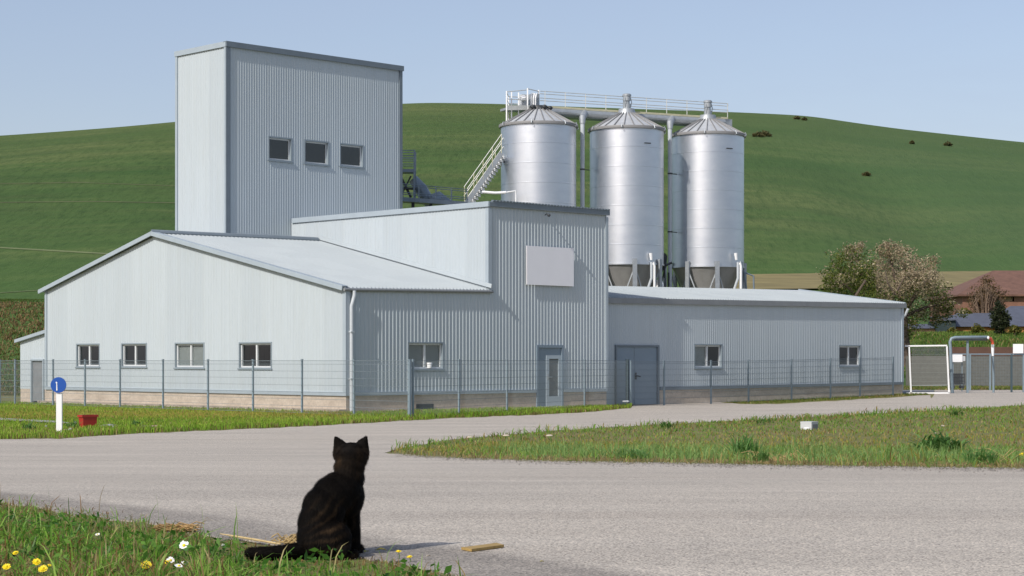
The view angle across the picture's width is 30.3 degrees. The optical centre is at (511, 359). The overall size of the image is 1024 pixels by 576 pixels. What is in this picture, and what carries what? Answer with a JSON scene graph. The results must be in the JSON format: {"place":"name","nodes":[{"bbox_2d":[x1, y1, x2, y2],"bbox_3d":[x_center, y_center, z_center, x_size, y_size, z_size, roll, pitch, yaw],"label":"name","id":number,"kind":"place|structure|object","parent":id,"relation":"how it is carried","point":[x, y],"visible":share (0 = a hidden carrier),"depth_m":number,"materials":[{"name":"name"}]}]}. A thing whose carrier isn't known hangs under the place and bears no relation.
{"place":"outdoors","nodes":[
{"label":"outdoors","id":0,"kind":"place"},
{"bbox_2d":[0,418,66,422],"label":"path","id":1,"kind":"structure","parent":0,"point":[28,420],"depth_m":47.86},
{"bbox_2d":[0,247,107,253],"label":"field track","id":2,"kind":"structure","parent":0,"point":[53,250],"depth_m":261.03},
{"bbox_2d":[0,182,173,185],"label":"field track","id":3,"kind":"structure","parent":0,"point":[87,182],"depth_m":345.91,"materials":[{"name":"plant"}]},
{"bbox_2d":[0,201,174,202],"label":"field track","id":4,"kind":"structure","parent":0,"point":[95,201],"depth_m":319.66,"materials":[{"name":"plant"}]},
{"bbox_2d":[0,487,477,575],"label":"verge grass","id":5,"kind":"structure","parent":0,"point":[62,567],"depth_m":6.88,"materials":[{"name":"plant"}]},
{"bbox_2d":[0,390,1023,575],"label":"road","id":6,"kind":"structure","parent":0,"point":[587,519],"depth_m":10.51,"materials":[{"name":"asphalt"}]},
{"bbox_2d":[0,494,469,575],"bbox_3d":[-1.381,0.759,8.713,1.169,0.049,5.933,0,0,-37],"label":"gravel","id":7,"kind":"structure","parent":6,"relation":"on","point":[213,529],"depth_m":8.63,"materials":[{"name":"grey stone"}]},
{"bbox_2d":[271,533,296,543],"bbox_3d":[-0.898,0.722,7.614,0.147,0.052,0.084,0,0,0],"label":"dry straw","id":8,"kind":"object","parent":6,"relation":"on","point":[291,538],"visible":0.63,"depth_m":7.61,"materials":[{"name":"plant"}]},
{"bbox_2d":[461,543,503,551],"bbox_3d":[-0.110,0.733,7.419,0.078,0.010,0.261,0,0,36],"label":"wooden slat","id":9,"kind":"object","parent":6,"relation":"on","point":[484,547],"visible":1,"depth_m":7.39,"materials":[{"name":"brown wood"}]},
{"bbox_2d":[949,373,964,388],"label":"wire trolley","id":10,"kind":"object","parent":6,"relation":"on","point":[956,378],"visible":0.73,"depth_m":82.00,"materials":[{"name":"metal"}]},
{"bbox_2d":[952,355,964,390],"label":"meter cabinet","id":11,"kind":"object","parent":6,"relation":"on","point":[958,358],"visible":0.7,"depth_m":83.00,"materials":[{"name":"metal"}]},
{"bbox_2d":[903,384,1021,389],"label":"yard grass","id":12,"kind":"structure","parent":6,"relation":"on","point":[973,387],"depth_m":88.27,"materials":[{"name":"plant"}]},
{"bbox_2d":[0,103,1023,390],"bbox_3d":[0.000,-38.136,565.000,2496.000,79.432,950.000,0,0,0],"label":"hill","id":13,"kind":"structure","parent":0,"point":[812,193],"depth_m":344.46,"materials":[{"name":"plant"}]},
{"bbox_2d":[0,298,44,395],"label":"bank grass","id":14,"kind":"structure","parent":13,"relation":"on","point":[7,337],"depth_m":99.35,"materials":[{"name":"plant"}]},
{"bbox_2d":[752,130,765,136],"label":"hill bush","id":15,"kind":"object","parent":13,"relation":"on","point":[758,134],"visible":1,"depth_m":414.09,"materials":[{"name":"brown plant"}]},
{"bbox_2d":[762,130,771,136],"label":"hill bush","id":16,"kind":"object","parent":13,"relation":"on","point":[764,132],"visible":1,"depth_m":415.77,"materials":[{"name":"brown plant"}]},
{"bbox_2d":[862,171,871,175],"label":"hill bush","id":17,"kind":"object","parent":13,"relation":"on","point":[866,174],"visible":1,"depth_m":372.13,"materials":[{"name":"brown plant"}]},
{"bbox_2d":[813,238,967,364],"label":"broad tree","id":18,"kind":"object","parent":13,"relation":"on","point":[911,284],"visible":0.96,"depth_m":105.60,"materials":[{"name":"green plant"}]},
{"bbox_2d":[908,324,934,331],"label":"slate house","id":19,"kind":"structure","parent":13,"relation":"on","point":[925,327],"depth_m":127.29,"materials":[{"name":"grey"}]},
{"bbox_2d":[928,316,957,331],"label":"green shed","id":20,"kind":"structure","parent":13,"relation":"on","point":[942,328],"depth_m":126.00,"materials":[{"name":"metal"}]},
{"bbox_2d":[943,141,952,145],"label":"hill bush","id":21,"kind":"object","parent":13,"relation":"on","point":[947,143],"visible":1,"depth_m":437.34,"materials":[{"name":"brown plant"}]},
{"bbox_2d":[947,327,957,333],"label":"garden bush","id":22,"kind":"object","parent":13,"relation":"on","point":[952,329],"visible":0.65,"depth_m":124.41,"materials":[{"name":"green plant"}]},
{"bbox_2d":[906,356,1021,385],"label":"screen net","id":23,"kind":"object","parent":13,"relation":"on","point":[1004,370],"visible":0.6,"depth_m":96.00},
{"bbox_2d":[904,329,1023,377],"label":"slope grass","id":24,"kind":"structure","parent":13,"relation":"on","point":[929,336],"depth_m":116.24,"materials":[{"name":"plant"}]},
{"bbox_2d":[957,307,972,313],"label":"garden bush","id":25,"kind":"object","parent":13,"relation":"on","point":[969,312],"visible":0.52,"depth_m":131.34,"materials":[{"name":"green plant"}]},
{"bbox_2d":[944,313,991,331],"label":"slate house","id":26,"kind":"structure","parent":13,"relation":"on","point":[966,323],"depth_m":129.13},
{"bbox_2d":[930,271,1023,320],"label":"barn","id":27,"kind":"structure","parent":13,"relation":"on","point":[1012,282],"depth_m":167.34,"materials":[{"name":"tile"}]},
{"bbox_2d":[971,323,986,332],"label":"garden bush","id":28,"kind":"object","parent":13,"relation":"on","point":[976,328],"visible":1,"depth_m":122.42,"materials":[{"name":"green plant"}]},
{"bbox_2d":[948,347,1023,355],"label":"board wall","id":29,"kind":"structure","parent":13,"relation":"on","point":[983,350],"depth_m":100.00,"materials":[{"name":"wood"}]},
{"bbox_2d":[966,273,1008,312],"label":"bare bush","id":30,"kind":"object","parent":13,"relation":"on","point":[983,302],"visible":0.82,"depth_m":132.64,"materials":[{"name":"brown plant"}]},
{"bbox_2d":[988,300,1011,333],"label":"dark conifer","id":31,"kind":"object","parent":13,"relation":"on","point":[999,324],"visible":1,"depth_m":121.81,"materials":[{"name":"green plant"}]},
{"bbox_2d":[991,306,1023,332],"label":"slate house","id":32,"kind":"structure","parent":13,"relation":"on","point":[1016,313],"depth_m":126.24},
{"bbox_2d":[1007,324,1022,334],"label":"garden bush","id":33,"kind":"object","parent":13,"relation":"on","point":[1015,328],"visible":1,"depth_m":120.89,"materials":[{"name":"green plant"}]},
{"bbox_2d":[0,391,1023,575],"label":"ground","id":34,"kind":"structure","parent":0,"point":[766,426],"depth_m":38.58,"materials":[{"name":"plant"}]},
{"bbox_2d":[2,564,10,572],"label":"dandelion","id":35,"kind":"object","parent":34,"relation":"on","point":[6,566],"visible":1,"depth_m":6.41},
{"bbox_2d":[22,421,36,428],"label":"leafy weed","id":36,"kind":"object","parent":34,"relation":"on","point":[27,425],"visible":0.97,"depth_m":42.12,"materials":[{"name":"green plant"}]},
{"bbox_2d":[14,330,45,401],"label":"lean to shed","id":37,"kind":"object","parent":34,"relation":"on","point":[32,346],"visible":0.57,"depth_m":70.59,"materials":[{"name":"metal"}]},
{"bbox_2d":[11,537,50,557],"bbox_3d":[-1.807,0.713,7.045,0.214,0.108,0.129,0,0,-31],"label":"broad leaf plant","id":38,"kind":"object","parent":34,"relation":"on","point":[33,549],"visible":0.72,"depth_m":7.05,"materials":[{"name":"green plant"}]},
{"bbox_2d":[32,558,40,573],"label":"dandelion","id":39,"kind":"object","parent":34,"relation":"on","point":[36,561],"visible":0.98,"depth_m":6.56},
{"bbox_2d":[38,565,47,575],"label":"dandelion","id":40,"kind":"object","parent":34,"relation":"on","point":[42,568],"visible":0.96,"depth_m":6.39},
{"bbox_2d":[51,377,65,431],"bbox_3d":[-9.803,1.026,40.952,0.338,1.308,0.118,0,0,0],"label":"road sign","id":41,"kind":"object","parent":34,"relation":"on","point":[58,385],"visible":0.96,"depth_m":40.93,"materials":[{"name":"metal"}]},
{"bbox_2d":[66,419,82,427],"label":"leafy weed","id":42,"kind":"object","parent":34,"relation":"on","point":[73,424],"visible":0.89,"depth_m":42.72,"materials":[{"name":"green plant"}]},
{"bbox_2d":[67,524,86,536],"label":"broad leaf plant","id":43,"kind":"object","parent":34,"relation":"on","point":[77,529],"visible":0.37,"depth_m":7.87,"materials":[{"name":"green plant"}]},
{"bbox_2d":[77,415,97,426],"bbox_3d":[-9.764,1.431,43.569,0.411,0.339,0.237,0,0,-41],"label":"red planter","id":44,"kind":"object","parent":34,"relation":"on","point":[89,420],"visible":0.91,"depth_m":43.47,"materials":[{"name":"plastic"}]},
{"bbox_2d":[90,541,122,556],"bbox_3d":[-1.489,0.718,6.979,0.186,0.098,0.131,0,0,0],"label":"broad leaf plant","id":45,"kind":"object","parent":34,"relation":"on","point":[107,551],"visible":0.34,"depth_m":6.98,"materials":[{"name":"green plant"}]},
{"bbox_2d":[140,560,150,571],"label":"dandelion","id":46,"kind":"object","parent":34,"relation":"on","point":[148,562],"visible":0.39,"depth_m":6.50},
{"bbox_2d":[151,521,204,532],"bbox_3d":[-1.456,0.729,8.258,0.225,0.048,0.131,0,0,0],"label":"dry straw","id":47,"kind":"object","parent":34,"relation":"on","point":[182,526],"visible":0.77,"depth_m":8.24,"materials":[{"name":"plant"}]},
{"bbox_2d":[179,540,187,558],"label":"daisy","id":48,"kind":"object","parent":34,"relation":"on","point":[183,544],"visible":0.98,"depth_m":7.11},
{"bbox_2d":[0,359,411,416],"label":"fence","id":49,"kind":"object","parent":34,"relation":"on","point":[275,384],"visible":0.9,"depth_m":58.18,"materials":[{"name":"metal"}]},
{"bbox_2d":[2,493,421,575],"bbox_3d":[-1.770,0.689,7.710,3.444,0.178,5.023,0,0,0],"label":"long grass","id":50,"kind":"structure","parent":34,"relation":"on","point":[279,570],"depth_m":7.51,"materials":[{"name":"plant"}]},
{"bbox_2d":[207,543,224,555],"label":"broad leaf plant","id":51,"kind":"object","parent":34,"relation":"on","point":[214,549],"visible":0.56,"depth_m":7.20,"materials":[{"name":"green plant"}]},
{"bbox_2d":[0,498,451,575],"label":"clover","id":52,"kind":"object","parent":34,"relation":"on","point":[298,560],"visible":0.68,"depth_m":7.08,"materials":[{"name":"green plant"}]},
{"bbox_2d":[220,533,280,544],"bbox_3d":[-1.069,0.727,7.702,0.012,0.009,0.562,0,0,-33],"label":"twig","id":53,"kind":"object","parent":34,"relation":"on","point":[259,540],"visible":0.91,"depth_m":7.66,"materials":[{"name":"wood"}]},
{"bbox_2d":[174,41,403,365],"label":"tower building","id":54,"kind":"structure","parent":34,"relation":"on","point":[271,141],"depth_m":67.78,"materials":[{"name":"grey metal"}]},
{"bbox_2d":[267,136,293,162],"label":"window","id":55,"kind":"structure","parent":54,"relation":"in","point":[289,140],"depth_m":67.66,"materials":[{"name":"white plastic"}]},
{"bbox_2d":[303,139,330,166],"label":"window","id":56,"kind":"structure","parent":54,"relation":"in","point":[325,143],"depth_m":68.83,"materials":[{"name":"white plastic"}]},
{"bbox_2d":[339,143,364,168],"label":"window","id":57,"kind":"structure","parent":54,"relation":"in","point":[361,147],"depth_m":70.05,"materials":[{"name":"white plastic"}]},
{"bbox_2d":[37,229,564,411],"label":"gabled hall","id":58,"kind":"structure","parent":34,"relation":"on","point":[169,295],"depth_m":60.48,"materials":[{"name":"metal"}]},
{"bbox_2d":[76,343,99,367],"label":"window","id":59,"kind":"structure","parent":58,"relation":"in","point":[78,346],"depth_m":66.79,"materials":[{"name":"white plastic"}]},
{"bbox_2d":[121,343,146,367],"bbox_3d":[-12.857,-0.152,64.643,0.205,0.856,1.655,0,0,-44],"label":"window","id":60,"kind":"structure","parent":58,"relation":"in","point":[123,345],"depth_m":64.72,"materials":[{"name":"white plastic"}]},
{"bbox_2d":[173,342,204,368],"bbox_3d":[-10.560,-0.138,62.273,0.205,0.875,1.771,0,0,-44],"label":"window","id":61,"kind":"structure","parent":58,"relation":"in","point":[191,350],"depth_m":62.29,"materials":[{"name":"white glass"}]},
{"bbox_2d":[237,342,271,369],"bbox_3d":[-8.048,-0.132,59.681,0.205,0.871,1.817,0,0,-44],"label":"window","id":62,"kind":"structure","parent":58,"relation":"in","point":[241,344],"depth_m":59.71,"materials":[{"name":"white plastic"}]},
{"bbox_2d":[407,342,444,370],"bbox_3d":[-2.714,-0.114,58.645,1.567,0.887,0.205,0,0,-44],"label":"window","id":63,"kind":"structure","parent":58,"relation":"in","point":[416,350],"depth_m":58.76,"materials":[{"name":"white glass"}]},
{"bbox_2d":[244,436,371,560],"bbox_3d":[-0.721,0.520,7.112,0.533,0.470,0.280,0,0,-41],"label":"cat","id":64,"kind":"object","parent":34,"relation":"on","point":[332,505],"visible":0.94,"depth_m":7.08},
{"bbox_2d":[0,401,632,438],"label":"lawn grass","id":65,"kind":"structure","parent":34,"relation":"on","point":[192,418],"depth_m":50.79,"materials":[{"name":"plant"}]},
{"bbox_2d":[403,183,471,207],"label":"conveyor walkway","id":66,"kind":"structure","parent":34,"relation":"on","point":[419,200],"depth_m":74.55,"materials":[{"name":"grey metal"}]},
{"bbox_2d":[403,150,415,197],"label":"conveyor gantry","id":67,"kind":"object","parent":66,"relation":"on","point":[409,171],"visible":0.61,"depth_m":75.45,"materials":[{"name":"grey metal"}]},
{"bbox_2d":[409,176,450,206],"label":"screw conveyor","id":68,"kind":"object","parent":66,"relation":"attached to","point":[424,191],"visible":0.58,"depth_m":75.97,"materials":[{"name":"grey metal"}]},
{"bbox_2d":[291,200,609,407],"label":"entrance block","id":69,"kind":"structure","parent":34,"relation":"on","point":[484,244],"depth_m":62.41,"materials":[{"name":"metal"}]},
{"bbox_2d":[482,190,516,201],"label":"bent pipe","id":70,"kind":"object","parent":69,"relation":"on","point":[493,192],"visible":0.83,"depth_m":79.96,"materials":[{"name":"metal"}]},
{"bbox_2d":[526,246,573,285],"bbox_3d":[1.264,-3.087,62.298,2.198,1.268,0.025,0,0,-44],"label":"sign panel","id":71,"kind":"object","parent":69,"relation":"attached to","point":[552,266],"visible":1,"depth_m":62.25,"materials":[{"name":"metal"}]},
{"bbox_2d":[464,134,505,201],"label":"metal stairs","id":72,"kind":"structure","parent":34,"relation":"on","point":[485,178],"depth_m":80.61,"materials":[{"name":"metal"}]},
{"bbox_2d":[412,359,629,415],"bbox_3d":[0.653,0.877,58.287,0.098,1.806,15.470,0,0,26],"label":"fence","id":73,"kind":"object","parent":34,"relation":"on","point":[626,379],"visible":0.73,"depth_m":56.69,"materials":[{"name":"metal"}]},
{"bbox_2d":[499,105,578,205],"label":"grain silo","id":74,"kind":"object","parent":34,"relation":"on","point":[539,152],"visible":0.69,"depth_m":80.60,"materials":[{"name":"metal"}]},
{"bbox_2d":[500,88,538,120],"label":"motor platform","id":75,"kind":"structure","parent":74,"relation":"on","point":[518,108],"depth_m":81.80,"materials":[{"name":"metal"}]},
{"bbox_2d":[519,93,538,105],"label":"drive motor","id":76,"kind":"object","parent":75,"relation":"on","point":[533,98],"visible":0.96,"depth_m":82.18,"materials":[{"name":"metal"}]},
{"bbox_2d":[588,93,666,286],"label":"grain silo","id":77,"kind":"object","parent":34,"relation":"on","point":[627,165],"visible":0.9,"depth_m":82.08,"materials":[{"name":"metal"}]},
{"bbox_2d":[647,253,655,286],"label":"air pipe","id":78,"kind":"object","parent":77,"relation":"attached to","point":[652,270],"visible":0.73,"depth_m":82.01,"materials":[{"name":"metal"}]},
{"bbox_2d":[662,253,672,286],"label":"hose fitting","id":79,"kind":"object","parent":77,"relation":"attached to","point":[664,270],"visible":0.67,"depth_m":83.56,"materials":[{"name":"metal"}]},
{"bbox_2d":[601,445,656,459],"bbox_3d":[1.386,1.038,21.405,0.829,0.249,0.863,0,0,-40],"label":"grass tuft","id":80,"kind":"object","parent":34,"relation":"on","point":[632,451],"visible":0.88,"depth_m":21.38,"materials":[{"name":"green plant"}]},
{"bbox_2d":[657,420,676,428],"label":"dock plant","id":81,"kind":"object","parent":34,"relation":"on","point":[665,424],"visible":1,"depth_m":43.30,"materials":[{"name":"green plant"}]},
{"bbox_2d":[391,402,1023,467],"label":"island grass","id":82,"kind":"structure","parent":34,"relation":"on","point":[703,451],"depth_m":28.72,"materials":[{"name":"plant"}]},
{"bbox_2d":[672,100,746,288],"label":"grain silo","id":83,"kind":"object","parent":34,"relation":"on","point":[708,193],"visible":0.88,"depth_m":84.22,"materials":[{"name":"metal"}]},
{"bbox_2d":[540,91,731,126],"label":"catwalk","id":84,"kind":"object","parent":83,"relation":"on","point":[573,113],"visible":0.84,"depth_m":84.41,"materials":[{"name":"metal"}]},
{"bbox_2d":[579,110,589,206],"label":"down spout","id":85,"kind":"object","parent":84,"relation":"attached to","point":[583,116],"visible":0.44,"depth_m":82.54,"materials":[{"name":"metal"}]},
{"bbox_2d":[667,115,676,286],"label":"down spout","id":86,"kind":"object","parent":83,"relation":"attached to","point":[670,121],"visible":0.7,"depth_m":84.41,"materials":[{"name":"metal"}]},
{"bbox_2d":[733,253,741,288],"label":"air pipe","id":87,"kind":"object","parent":83,"relation":"attached to","point":[738,264],"visible":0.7,"depth_m":84.10,"materials":[{"name":"metal"}]},
{"bbox_2d":[395,453,1023,474],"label":"gravel","id":88,"kind":"structure","parent":34,"relation":"on","point":[913,468],"depth_m":18.39,"materials":[{"name":"gravel"}]},
{"bbox_2d":[448,452,1023,467],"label":"curb","id":89,"kind":"structure","parent":34,"relation":"on","point":[761,461],"depth_m":19.54,"materials":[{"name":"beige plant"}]},
{"bbox_2d":[715,430,765,456],"bbox_3d":[2.738,1.024,22.630,0.726,0.367,0.689,0,0,0],"label":"grass tuft","id":90,"kind":"object","parent":34,"relation":"on","point":[746,446],"visible":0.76,"depth_m":22.66,"materials":[{"name":"green plant"}]},
{"bbox_2d":[743,270,754,288],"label":"hoop rail","id":91,"kind":"object","parent":34,"relation":"on","point":[744,274],"visible":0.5,"depth_m":84.56,"materials":[{"name":"grey metal"}]},
{"bbox_2d":[606,286,908,404],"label":"long wing","id":92,"kind":"structure","parent":34,"relation":"on","point":[671,324],"depth_m":71.04,"materials":[{"name":"metal"}]},
{"bbox_2d":[694,344,721,368],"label":"window","id":93,"kind":"structure","parent":92,"relation":"in","point":[700,350],"depth_m":68.93,"materials":[{"name":"white glass"}]},
{"bbox_2d":[838,345,860,367],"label":"window","id":94,"kind":"structure","parent":92,"relation":"in","point":[858,346],"depth_m":75.03,"materials":[{"name":"white plastic"}]},
{"bbox_2d":[744,445,774,463],"bbox_3d":[2.618,1.006,20.006,0.338,0.214,0.362,0,0,21],"label":"grass tuft","id":95,"kind":"object","parent":34,"relation":"on","point":[760,455],"visible":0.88,"depth_m":19.97,"materials":[{"name":"green plant"}]},
{"bbox_2d":[630,357,893,404],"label":"fence","id":96,"kind":"object","parent":34,"relation":"on","point":[644,398],"visible":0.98,"depth_m":69.63,"materials":[{"name":"metal"}]},
{"bbox_2d":[755,416,773,423],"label":"leafy weed","id":97,"kind":"object","parent":34,"relation":"on","point":[763,421],"visible":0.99,"depth_m":46.34,"materials":[{"name":"green plant"}]},
{"bbox_2d":[741,450,806,462],"bbox_3d":[2.790,1.030,20.247,0.680,0.148,0.312,0,0,0],"label":"dry straw","id":98,"kind":"object","parent":34,"relation":"on","point":[775,458],"visible":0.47,"depth_m":20.24,"materials":[{"name":"plant"}]},
{"bbox_2d":[800,421,817,429],"bbox_3d":[6.769,1.515,43.071,0.291,0.230,0.326,0,0,37],"label":"utility box","id":99,"kind":"object","parent":34,"relation":"on","point":[811,424],"visible":0.86,"depth_m":42.97,"materials":[{"name":"plastic"}]},
{"bbox_2d":[905,345,949,393],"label":"wire gate","id":100,"kind":"structure","parent":34,"relation":"on","point":[932,363],"depth_m":77.90,"materials":[{"name":"metal"}]},
{"bbox_2d":[900,425,970,452],"bbox_3d":[5.538,1.070,24.950,1.056,0.431,1.255,0,0,31],"label":"thistle","id":101,"kind":"object","parent":34,"relation":"on","point":[937,439],"visible":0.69,"depth_m":24.87,"materials":[{"name":"green plant"}]},
{"bbox_2d":[945,407,962,415],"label":"leafy weed","id":102,"kind":"object","parent":34,"relation":"on","point":[955,411],"visible":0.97,"depth_m":52.88,"materials":[{"name":"green plant"}]},
{"bbox_2d":[948,336,994,392],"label":"pipe arch","id":103,"kind":"structure","parent":34,"relation":"on","point":[967,339],"depth_m":79.16,"materials":[{"name":"white paint"}]},
{"bbox_2d":[957,441,1000,465],"bbox_3d":[4.641,0.936,18.766,0.650,0.268,0.556,0,0,36],"label":"grass tuft","id":104,"kind":"object","parent":34,"relation":"on","point":[981,454],"visible":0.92,"depth_m":18.73,"materials":[{"name":"green plant"}]},
{"bbox_2d":[952,354,1016,389],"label":"yard fence","id":105,"kind":"object","parent":34,"relation":"on","point":[984,369],"visible":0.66,"depth_m":85.97,"materials":[{"name":"metal"}]},
{"bbox_2d":[972,448,1023,464],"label":"dry straw","id":106,"kind":"object","parent":34,"relation":"on","point":[1002,455],"visible":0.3,"depth_m":19.50,"materials":[{"name":"plant"}]},
{"bbox_2d":[1010,354,1023,391],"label":"yard fence","id":107,"kind":"object","parent":34,"relation":"on","point":[1011,372],"visible":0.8,"depth_m":80.46,"materials":[{"name":"metal"}]},
{"bbox_2d":[1013,344,1022,352],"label":"white board","id":108,"kind":"object","parent":107,"relation":"attached to","point":[1017,348],"visible":1,"depth_m":80.38,"materials":[{"name":"paint"}]},
{"bbox_2d":[0,0,1023,141],"label":"sky","id":109,"kind":"structure","parent":0,"point":[952,67],"materials":[{"name":"blue"}]},
{"bbox_2d":[722,392,927,403],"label":"grass strip","id":110,"kind":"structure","parent":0,"point":[793,400],"depth_m":71.51,"materials":[{"name":"plant"}]},
{"bbox_2d":[736,271,990,288],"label":"stubble field","id":111,"kind":"structure","parent":0,"point":[797,281],"depth_m":238.07,"materials":[{"name":"plant"}]},
{"bbox_2d":[902,390,933,393],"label":"yard pavement","id":112,"kind":"structure","parent":0,"point":[904,391],"depth_m":82.50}
]}

